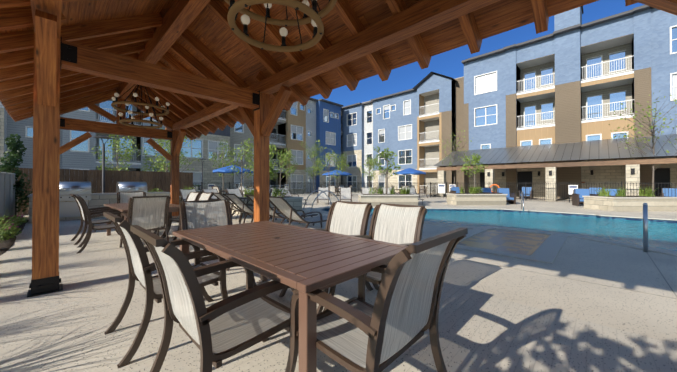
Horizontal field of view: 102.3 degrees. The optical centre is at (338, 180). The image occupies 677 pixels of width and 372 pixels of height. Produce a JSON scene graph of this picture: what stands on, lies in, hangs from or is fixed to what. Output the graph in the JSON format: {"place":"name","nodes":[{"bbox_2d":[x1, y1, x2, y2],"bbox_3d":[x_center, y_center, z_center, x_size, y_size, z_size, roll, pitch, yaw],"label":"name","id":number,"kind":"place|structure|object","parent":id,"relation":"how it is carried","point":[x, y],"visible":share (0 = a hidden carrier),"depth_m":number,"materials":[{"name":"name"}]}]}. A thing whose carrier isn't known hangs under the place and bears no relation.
{"place":"outdoors","nodes":[
{"label":"outdoors","id":0,"kind":"place"},
{"bbox_2d":[0,191,676,343],"bbox_3d":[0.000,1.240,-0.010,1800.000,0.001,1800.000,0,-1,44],"label":"ground","id":1,"kind":"structure","parent":0,"point":[650,315],"depth_m":3.64,"materials":[{"name":"concrete"}]},
{"bbox_2d":[0,172,17,220],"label":"grey fence","id":2,"kind":"object","parent":1,"relation":"on","point":[7,195],"visible":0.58,"depth_m":8.44,"materials":[{"name":"grey metal"}]},
{"bbox_2d":[0,220,28,255],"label":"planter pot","id":3,"kind":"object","parent":1,"relation":"on","point":[5,245],"depth_m":5.53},
{"bbox_2d":[0,213,24,241],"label":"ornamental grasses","id":4,"kind":"object","parent":3,"relation":"on","point":[1,235],"visible":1,"depth_m":5.02,"materials":[{"name":"green plant"}]},
{"bbox_2d":[0,214,27,239],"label":"bush","id":5,"kind":"object","parent":3,"relation":"on","point":[16,222],"visible":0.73,"depth_m":6.33,"materials":[{"name":"green plant"}]},
{"bbox_2d":[0,134,32,214],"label":"evergreen shrub","id":6,"kind":"object","parent":1,"relation":"on","point":[14,156],"visible":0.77,"depth_m":9.50,"materials":[{"name":"green plant"}]},
{"bbox_2d":[59,182,90,217],"bbox_3d":[-9.035,0.618,9.287,0.756,1.170,0.860,0,-1,44],"label":"grill","id":7,"kind":"object","parent":1,"relation":"on","point":[68,209],"visible":0.77,"depth_m":9.02,"materials":[{"name":"silver metal"}]},
{"bbox_2d":[29,194,169,222],"bbox_3d":[-9.133,0.924,10.660,2.648,0.800,3.830,0,-1,44],"label":"outdoor kitchen counter","id":8,"kind":"object","parent":1,"relation":"on","point":[95,201],"visible":0.21,"depth_m":9.48,"materials":[{"name":"grey stone"}]},
{"bbox_2d":[27,192,169,196],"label":"countertop","id":9,"kind":"structure","parent":8,"relation":"on","point":[91,194],"depth_m":9.79,"materials":[{"name":"grey stone"}]},
{"bbox_2d":[13,168,192,214],"bbox_3d":[-10.562,0.434,11.985,0.061,1.819,7.700,0,-1,44],"label":"fence","id":10,"kind":"object","parent":1,"relation":"on","point":[157,180],"visible":0.25,"depth_m":12.33,"materials":[{"name":"brown wood"}]},
{"bbox_2d":[94,136,113,192],"bbox_3d":[-9.973,-0.294,11.565,0.680,3.250,0.680,0,-1,44],"label":"lamp post","id":11,"kind":"object","parent":1,"relation":"on","point":[103,163],"visible":0.83,"depth_m":11.54,"materials":[{"name":"grey metal"}]},
{"bbox_2d":[91,134,138,170],"bbox_3d":[-13.321,-0.832,16.323,2.195,4.404,2.250,0,-1,44],"label":"tree","id":12,"kind":"object","parent":1,"relation":"on","point":[129,150],"visible":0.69,"depth_m":16.34,"materials":[{"name":"green plant"}]},
{"bbox_2d":[116,182,146,195],"bbox_3d":[-7.921,0.627,10.450,0.756,1.170,0.860,0,-1,44],"label":"grill","id":13,"kind":"object","parent":1,"relation":"on","point":[129,186],"visible":0.48,"depth_m":10.22,"materials":[{"name":"silver metal"}]},
{"bbox_2d":[138,147,169,171],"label":"tree","id":14,"kind":"object","parent":1,"relation":"on","point":[146,166],"visible":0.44,"depth_m":20.75,"materials":[{"name":"green plant"}]},
{"bbox_2d":[147,137,185,171],"bbox_3d":[-9.243,-0.632,14.680,1.664,3.979,1.962,0,0,-13],"label":"tree","id":15,"kind":"object","parent":1,"relation":"on","point":[163,160],"visible":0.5,"depth_m":14.81,"materials":[{"name":"green plant"}]},
{"bbox_2d":[156,129,202,171],"bbox_3d":[-11.324,-1.240,19.218,2.580,5.265,2.482,0,0,19],"label":"tree","id":16,"kind":"object","parent":1,"relation":"on","point":[181,153],"visible":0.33,"depth_m":19.55,"materials":[{"name":"green plant"}]},
{"bbox_2d":[179,189,196,200],"bbox_3d":[-6.208,0.856,11.757,1.941,0.954,0.685,0,-1,45],"label":"chaise","id":17,"kind":"object","parent":1,"relation":"on","point":[184,193],"visible":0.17,"depth_m":12.20,"materials":[{"name":"beige fabric"}]},
{"bbox_2d":[199,158,206,190],"bbox_3d":[-11.159,-0.209,22.325,0.680,3.250,0.680,0,-1,44],"label":"lamp post","id":18,"kind":"object","parent":1,"relation":"on","point":[202,171],"visible":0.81,"depth_m":22.30,"materials":[{"name":"grey metal"}]},
{"bbox_2d":[202,189,217,198],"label":"chaise","id":19,"kind":"object","parent":1,"relation":"on","point":[210,191],"visible":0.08,"depth_m":13.08,"materials":[{"name":"beige fabric"}]},
{"bbox_2d":[211,186,226,197],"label":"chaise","id":20,"kind":"object","parent":1,"relation":"on","point":[217,188],"visible":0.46,"depth_m":17.89,"materials":[{"name":"beige fabric"}]},
{"bbox_2d":[209,140,234,192],"bbox_3d":[-9.426,-0.928,22.614,2.538,4.696,2.006,0,-1,44],"label":"tree","id":21,"kind":"object","parent":1,"relation":"on","point":[224,160],"visible":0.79,"depth_m":22.67,"materials":[{"name":"green plant"}]},
{"bbox_2d":[213,165,252,200],"bbox_3d":[-7.413,0.145,19.149,2.604,2.508,2.604,0,0,-23],"label":"umbrella","id":22,"kind":"object","parent":1,"relation":"on","point":[225,170],"visible":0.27,"depth_m":18.46,"materials":[{"name":"blue fabric"}]},
{"bbox_2d":[226,188,242,199],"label":"chaise","id":23,"kind":"object","parent":1,"relation":"on","point":[237,192],"visible":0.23,"depth_m":13.84,"materials":[{"name":"beige fabric"}]},
{"bbox_2d":[227,197,251,218],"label":"lounge chair","id":24,"kind":"object","parent":1,"relation":"on","point":[244,198],"visible":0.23,"depth_m":9.44,"materials":[{"name":"brown metal"}]},
{"bbox_2d":[226,138,253,192],"bbox_3d":[-5.642,-0.570,16.496,1.632,3.881,2.066,0,0,-2],"label":"tree","id":25,"kind":"object","parent":1,"relation":"on","point":[240,156],"visible":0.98,"depth_m":16.38,"materials":[{"name":"green plant"}]},
{"bbox_2d":[211,192,271,221],"bbox_3d":[-3.109,0.834,9.037,1.941,0.954,0.685,0,-1,-44],"label":"chaise","id":26,"kind":"object","parent":1,"relation":"on","point":[219,196],"visible":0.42,"depth_m":8.57,"materials":[{"name":"beige fabric"}]},
{"bbox_2d":[239,186,247,195],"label":"chair","id":27,"kind":"object","parent":1,"relation":"on","point":[243,187],"visible":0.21,"depth_m":20.52,"materials":[{"name":"white fabric"}]},
{"bbox_2d":[223,193,288,223],"bbox_3d":[-2.383,0.828,8.203,0.685,0.954,1.941,0,-1,42],"label":"chaise","id":28,"kind":"object","parent":1,"relation":"on","point":[237,201],"visible":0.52,"depth_m":7.77,"materials":[{"name":"beige fabric"}]},
{"bbox_2d":[245,189,271,214],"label":"bistro chair","id":29,"kind":"object","parent":1,"relation":"on","point":[270,191],"visible":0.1,"depth_m":10.46,"materials":[{"name":"brown metal"}]},
{"bbox_2d":[243,138,277,167],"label":"tree","id":30,"kind":"object","parent":1,"relation":"on","point":[253,157],"visible":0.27,"depth_m":24.72,"materials":[{"name":"green plant"}]},
{"bbox_2d":[245,194,317,225],"bbox_3d":[-1.520,0.822,7.515,0.685,0.954,1.941,0,-1,44],"label":"chaise","id":31,"kind":"object","parent":1,"relation":"on","point":[271,209],"visible":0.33,"depth_m":7.18,"materials":[{"name":"brown metal"}]},
{"bbox_2d":[270,149,292,187],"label":"tree","id":32,"kind":"object","parent":1,"relation":"on","point":[283,158],"visible":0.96,"depth_m":19.52,"materials":[{"name":"green plant"}]},
{"bbox_2d":[281,148,297,179],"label":"tree","id":33,"kind":"object","parent":1,"relation":"on","point":[293,165],"visible":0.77,"depth_m":27.19,"materials":[{"name":"green plant"}]},
{"bbox_2d":[278,188,307,200],"bbox_3d":[-2.649,0.886,15.617,1.941,0.954,0.685,0,-1,42],"label":"chaise","id":34,"kind":"object","parent":1,"relation":"on","point":[288,194],"visible":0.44,"depth_m":16.05,"materials":[{"name":"beige fabric"}]},
{"bbox_2d":[269,196,327,227],"bbox_3d":[-0.794,0.816,6.681,0.685,0.954,1.941,0,-1,43],"label":"chaise","id":35,"kind":"object","parent":1,"relation":"on","point":[283,207],"visible":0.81,"depth_m":6.32,"materials":[{"name":"beige fabric"}]},
{"bbox_2d":[299,142,325,193],"bbox_3d":[-2.712,-1.390,29.494,2.814,5.727,2.872,0,-1,44],"label":"tree","id":36,"kind":"object","parent":1,"relation":"on","point":[313,154],"visible":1,"depth_m":29.39,"materials":[{"name":"green plant"}]},
{"bbox_2d":[306,155,325,182],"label":"tree","id":37,"kind":"object","parent":1,"relation":"on","point":[318,169],"visible":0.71,"depth_m":32.66,"materials":[{"name":"green plant"}]},
{"bbox_2d":[317,187,328,204],"bbox_3d":[-0.912,0.890,16.120,0.685,0.954,1.941,0,0,-2],"label":"chaise","id":38,"kind":"object","parent":1,"relation":"on","point":[322,196],"visible":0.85,"depth_m":16.59,"materials":[{"name":"white fabric"}]},
{"bbox_2d":[315,140,342,198],"bbox_3d":[-0.764,-0.866,21.203,2.150,4.550,2.251,0,-1,44],"label":"tree","id":39,"kind":"object","parent":1,"relation":"on","point":[328,161],"visible":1,"depth_m":21.19,"materials":[{"name":"green plant"}]},
{"bbox_2d":[330,185,337,195],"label":"chair","id":40,"kind":"object","parent":1,"relation":"on","point":[332,188],"visible":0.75,"depth_m":24.58,"materials":[{"name":"beige fabric"}]},
{"bbox_2d":[322,170,351,195],"bbox_3d":[-0.131,0.198,25.883,2.604,2.508,2.604,0,0,-24],"label":"umbrella","id":41,"kind":"object","parent":1,"relation":"on","point":[338,171],"visible":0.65,"depth_m":25.22,"materials":[{"name":"blue fabric"}]},
{"bbox_2d":[0,218,676,371],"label":"pavilion slab","id":42,"kind":"structure","parent":1,"relation":"on","point":[66,328],"depth_m":2.23,"materials":[{"name":"beige concrete"}]},
{"bbox_2d":[103,212,227,367],"bbox_3d":[-1.404,0.761,2.341,0.648,1.012,0.885,0,-1,43],"label":"chair","id":43,"kind":"object","parent":42,"relation":"on","point":[140,268],"visible":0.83,"depth_m":2.16,"materials":[{"name":"brown metal"}]},
{"bbox_2d":[130,225,298,371],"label":"chair","id":44,"kind":"object","parent":42,"relation":"on","point":[217,333],"visible":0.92,"depth_m":1.47,"materials":[{"name":"beige fabric"}]},
{"bbox_2d":[0,0,676,279],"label":"pavilion","id":45,"kind":"structure","parent":1,"relation":"on","point":[204,84],"depth_m":3.94,"materials":[{"name":"brown wood"}]},
{"bbox_2d":[70,194,119,244],"bbox_3d":[-5.200,0.789,5.929,0.648,1.012,0.885,0,-1,41],"label":"chair","id":46,"kind":"object","parent":45,"relation":"on","point":[83,214],"visible":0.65,"depth_m":5.80,"materials":[{"name":"brown metal"}]},
{"bbox_2d":[76,195,123,253],"bbox_3d":[-4.471,0.784,5.275,0.885,1.012,0.648,0,-1,-43],"label":"chair","id":47,"kind":"object","parent":45,"relation":"on","point":[91,227],"visible":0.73,"depth_m":5.03,"materials":[{"name":"brown metal"}]},
{"bbox_2d":[27,221,173,297],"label":"post brackets","id":48,"kind":"object","parent":45,"relation":"on","point":[45,288],"visible":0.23,"depth_m":3.04,"materials":[{"name":"black metal"}]},
{"bbox_2d":[0,17,250,116],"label":"pavilion roofing","id":49,"kind":"object","parent":45,"relation":"attached to","point":[183,41],"visible":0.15,"depth_m":4.81,"materials":[{"name":"brown wood"}]},
{"bbox_2d":[117,191,150,231],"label":"chair","id":50,"kind":"object","parent":45,"relation":"on","point":[123,197],"visible":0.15,"depth_m":7.21,"materials":[{"name":"beige fabric"}]},
{"bbox_2d":[111,84,169,128],"bbox_3d":[-4.322,-1.785,5.983,1.036,1.148,1.036,0,-1,44],"label":"chandelier","id":51,"kind":"object","parent":45,"relation":"hanging from","point":[131,119],"visible":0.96,"depth_m":5.84,"materials":[{"name":"black metal"}]},
{"bbox_2d":[104,203,180,238],"bbox_3d":[-4.353,0.913,6.074,2.130,0.742,1.090,0,-1,42],"label":"dining table","id":52,"kind":"object","parent":45,"relation":"on","point":[121,207],"visible":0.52,"depth_m":5.71,"materials":[{"name":"brown paint"}]},
{"bbox_2d":[29,37,259,288],"bbox_3d":[-2.401,-0.230,4.130,10.909,2.856,3.009,0,-1,44],"label":"metal bracket","id":53,"kind":"object","parent":45,"relation":"attached to","point":[68,53],"visible":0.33,"depth_m":3.22,"materials":[{"name":"black metal"}]},
{"bbox_2d":[119,195,170,247],"bbox_3d":[-3.663,0.783,5.156,0.885,1.012,0.648,0,-1,42],"label":"chair","id":54,"kind":"object","parent":45,"relation":"on","point":[148,213],"visible":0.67,"depth_m":4.96,"materials":[{"name":"beige fabric"}]},
{"bbox_2d":[154,192,200,236],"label":"chair","id":55,"kind":"object","parent":45,"relation":"on","point":[192,196],"visible":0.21,"depth_m":6.82,"materials":[{"name":"beige fabric"}]},
{"bbox_2d":[162,192,213,240],"bbox_3d":[-3.426,0.791,6.242,0.648,1.012,0.885,0,-1,41],"label":"chair","id":56,"kind":"object","parent":45,"relation":"on","point":[205,196],"visible":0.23,"depth_m":6.28,"materials":[{"name":"white fabric"}]},
{"bbox_2d":[179,199,256,286],"bbox_3d":[-1.508,0.769,3.360,0.648,1.012,0.885,0,-1,-44],"label":"chair","id":57,"kind":"object","parent":45,"relation":"on","point":[202,214],"visible":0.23,"depth_m":3.57,"materials":[{"name":"beige fabric"}]},
{"bbox_2d":[224,0,336,51],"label":"chandelier","id":58,"kind":"object","parent":45,"relation":"hanging from","point":[312,13],"visible":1,"depth_m":2.45,"materials":[{"name":"brown wood"}]},
{"bbox_2d":[173,221,407,371],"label":"dining table","id":59,"kind":"object","parent":45,"relation":"on","point":[304,261],"visible":0.94,"depth_m":1.90,"materials":[{"name":"brown paint"}]},
{"bbox_2d":[279,201,372,313],"bbox_3d":[-0.118,0.766,3.063,0.648,1.012,0.885,0,-1,44],"label":"chair","id":60,"kind":"object","parent":45,"relation":"on","point":[347,218],"visible":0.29,"depth_m":3.28,"materials":[{"name":"white fabric"}]},
{"bbox_2d":[323,203,426,310],"bbox_3d":[0.377,0.763,2.670,0.885,1.012,0.648,0,-1,-44],"label":"chair","id":61,"kind":"object","parent":45,"relation":"on","point":[401,224],"visible":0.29,"depth_m":2.87,"materials":[{"name":"beige fabric"}]},
{"bbox_2d":[285,227,467,371],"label":"chair","id":62,"kind":"object","parent":45,"relation":"on","point":[387,329],"visible":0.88,"depth_m":1.33,"materials":[{"name":"beige fabric"}]},
{"bbox_2d":[0,5,676,198],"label":"apartment buildings","id":63,"kind":"structure","parent":1,"relation":"on","point":[571,78],"depth_m":23.79,"materials":[{"name":"blue stucco"},{"name":"tan stucco"},{"name":"glass"}]},
{"bbox_2d":[331,153,348,187],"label":"tree","id":64,"kind":"object","parent":1,"relation":"on","point":[339,164],"visible":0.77,"depth_m":31.95,"materials":[{"name":"green plant"}]},
{"bbox_2d":[340,187,351,201],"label":"chair","id":65,"kind":"object","parent":1,"relation":"on","point":[345,194],"visible":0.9,"depth_m":16.65,"materials":[{"name":"beige fabric"}]},
{"bbox_2d":[28,182,675,201],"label":"pool fence","id":66,"kind":"object","parent":1,"relation":"on","point":[434,190],"visible":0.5,"depth_m":21.89,"materials":[{"name":"black metal"}]},
{"bbox_2d":[208,184,577,194],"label":"pool rule signs","id":67,"kind":"object","parent":66,"relation":"attached to","point":[441,188],"visible":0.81,"depth_m":22.47,"materials":[{"name":"white plastic"}]},
{"bbox_2d":[361,187,371,193],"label":"chair","id":68,"kind":"object","parent":1,"relation":"on","point":[364,190],"visible":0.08,"depth_m":16.93,"materials":[{"name":"beige fabric"}]},
{"bbox_2d":[359,155,377,186],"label":"tree","id":69,"kind":"object","parent":1,"relation":"on","point":[368,162],"visible":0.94,"depth_m":26.98,"materials":[{"name":"green plant"}]},
{"bbox_2d":[367,157,378,175],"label":"tree","id":70,"kind":"object","parent":1,"relation":"on","point":[373,165],"visible":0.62,"depth_m":34.45,"materials":[{"name":"green plant"}]},
{"bbox_2d":[382,187,391,193],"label":"chair","id":71,"kind":"object","parent":1,"relation":"on","point":[384,191],"visible":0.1,"depth_m":16.94,"materials":[{"name":"white fabric"}]},
{"bbox_2d":[393,168,425,189],"bbox_3d":[6.012,0.175,23.044,2.604,2.508,2.604,0,0,-23],"label":"umbrella","id":72,"kind":"object","parent":1,"relation":"on","point":[408,171],"visible":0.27,"depth_m":22.29,"materials":[{"name":"blue fabric"}]},
{"bbox_2d":[404,187,423,204],"bbox_3d":[4.462,0.891,16.235,0.685,0.954,1.941,0,0,1],"label":"chaise","id":73,"kind":"object","parent":1,"relation":"on","point":[412,190],"visible":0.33,"depth_m":16.90,"materials":[{"name":"white fabric"}]},
{"bbox_2d":[179,194,676,215],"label":"stone planters","id":74,"kind":"object","parent":1,"relation":"on","point":[607,204],"visible":0.38,"depth_m":12.76,"materials":[{"name":"stone"}]},
{"bbox_2d":[179,193,676,200],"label":"stone planter caps","id":75,"kind":"object","parent":74,"relation":"on","point":[293,197],"visible":0.52,"depth_m":11.94,"materials":[{"name":"beige stone"}]},
{"bbox_2d":[269,145,277,188],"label":"tree","id":76,"kind":"object","parent":75,"relation":"on","point":[271,172],"visible":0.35,"depth_m":11.49,"materials":[{"name":"green plant"}]},
{"bbox_2d":[179,193,665,197],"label":"planter soil","id":77,"kind":"structure","parent":75,"relation":"on","point":[482,193],"depth_m":14.41,"materials":[{"name":"brown soil"}]},
{"bbox_2d":[373,146,400,193],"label":"tree","id":78,"kind":"object","parent":77,"relation":"in","point":[385,154],"visible":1,"depth_m":14.64,"materials":[{"name":"green plant"}]},
{"bbox_2d":[148,185,657,196],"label":"planter plants","id":79,"kind":"object","parent":77,"relation":"on","point":[473,191],"visible":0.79,"depth_m":12.69,"materials":[{"name":"green plant"}]},
{"bbox_2d":[460,153,487,193],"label":"tree","id":80,"kind":"object","parent":75,"relation":"on","point":[475,158],"visible":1,"depth_m":15.63,"materials":[{"name":"green plant"}]},
{"bbox_2d":[439,130,471,183],"bbox_3d":[10.161,-1.457,23.991,2.590,5.773,2.977,0,0,9],"label":"tree","id":81,"kind":"object","parent":1,"relation":"on","point":[454,158],"visible":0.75,"depth_m":23.90,"materials":[{"name":"green plant"}]},
{"bbox_2d":[450,187,460,192],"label":"club chair","id":82,"kind":"object","parent":1,"relation":"on","point":[454,189],"visible":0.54,"depth_m":20.91,"materials":[{"name":"blue fabric"}]},
{"bbox_2d":[303,190,647,251],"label":"pool handrails","id":83,"kind":"object","parent":1,"relation":"on","point":[645,227],"visible":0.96,"depth_m":4.88,"materials":[{"name":"silver metal"}]},
{"bbox_2d":[480,188,496,192],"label":"club chair","id":84,"kind":"object","parent":1,"relation":"on","point":[487,190],"visible":0.29,"depth_m":17.38,"materials":[{"name":"blue fabric"}]},
{"bbox_2d":[312,207,676,256],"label":"pool coping","id":85,"kind":"object","parent":1,"relation":"on","point":[639,247],"visible":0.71,"depth_m":7.22,"materials":[{"name":"beige concrete"}]},
{"bbox_2d":[322,208,676,222],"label":"pool tile band","id":86,"kind":"object","parent":1,"relation":"on","point":[621,218],"visible":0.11,"depth_m":11.28,"materials":[{"name":"tile"}]},
{"bbox_2d":[324,210,676,251],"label":"pool water","id":87,"kind":"structure","parent":86,"relation":"in","point":[662,235],"depth_m":8.69,"materials":[{"name":"blue liquid"}]},
{"bbox_2d":[457,229,549,255],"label":"ledge pavers","id":88,"kind":"object","parent":86,"relation":"in","point":[524,243],"visible":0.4,"depth_m":5.73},
{"bbox_2d":[496,188,516,203],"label":"club chair","id":89,"kind":"object","parent":1,"relation":"on","point":[510,198],"visible":0.6,"depth_m":16.16,"materials":[{"name":"blue fabric"}]},
{"bbox_2d":[456,226,567,263],"bbox_3d":[3.639,1.275,5.921,1.890,0.020,3.100,0,-1,44],"label":"ledge border","id":90,"kind":"object","parent":1,"relation":"on","point":[548,249],"visible":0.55,"depth_m":4.91,"materials":[{"name":"beige concrete"}]},
{"bbox_2d":[519,187,532,199],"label":"club chair","id":91,"kind":"object","parent":1,"relation":"on","point":[529,192],"visible":0.69,"depth_m":20.52,"materials":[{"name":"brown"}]},
{"bbox_2d":[438,164,639,200],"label":"cabana stone columns","id":92,"kind":"structure","parent":1,"relation":"on","point":[551,181],"depth_m":18.47,"materials":[{"name":"beige stone"}]},
{"bbox_2d":[436,156,676,171],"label":"roof fascia","id":93,"kind":"structure","parent":1,"relation":"on","point":[615,161],"depth_m":17.67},
{"bbox_2d":[434,134,676,165],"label":"roof","id":94,"kind":"structure","parent":93,"relation":"attached to","point":[599,149],"depth_m":19.29,"materials":[{"name":"grey metal"}]},
{"bbox_2d":[454,253,676,298],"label":"deck joints","id":95,"kind":"object","parent":1,"relation":"on","point":[605,285],"visible":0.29,"depth_m":3.48,"materials":[{"name":"beige concrete"}]},
{"bbox_2d":[572,189,596,205],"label":"club chair","id":96,"kind":"object","parent":1,"relation":"on","point":[577,197],"visible":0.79,"depth_m":14.71,"materials":[{"name":"brown"}]},
{"bbox_2d":[589,187,601,193],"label":"club chair","id":97,"kind":"object","parent":1,"relation":"on","point":[595,192],"visible":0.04,"depth_m":18.08,"materials":[{"name":"blue fabric"}]},
{"bbox_2d":[597,189,621,195],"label":"club chair","id":98,"kind":"object","parent":1,"relation":"on","point":[612,192],"visible":0.15,"depth_m":14.53,"materials":[{"name":"blue fabric"}]},
{"bbox_2d":[609,91,676,195],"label":"tree","id":99,"kind":"object","parent":1,"relation":"on","point":[652,128],"visible":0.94,"depth_m":15.56,"materials":[{"name":"green plant"}]},
{"bbox_2d":[660,188,676,196],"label":"outdoor sofa","id":100,"kind":"object","parent":1,"relation":"on","point":[672,191],"visible":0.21,"depth_m":15.91,"materials":[{"name":"blue fabric"}]},
{"bbox_2d":[311,0,643,106],"label":"sky","id":101,"kind":"structure","parent":0,"point":[448,63],"materials":[{"name":"blue"}]},
{"bbox_2d":[480,168,669,196],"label":"cabana wall fixtures","id":102,"kind":"object","parent":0,"point":[662,175],"visible":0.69,"depth_m":18.44,"materials":[{"name":"black metal"}]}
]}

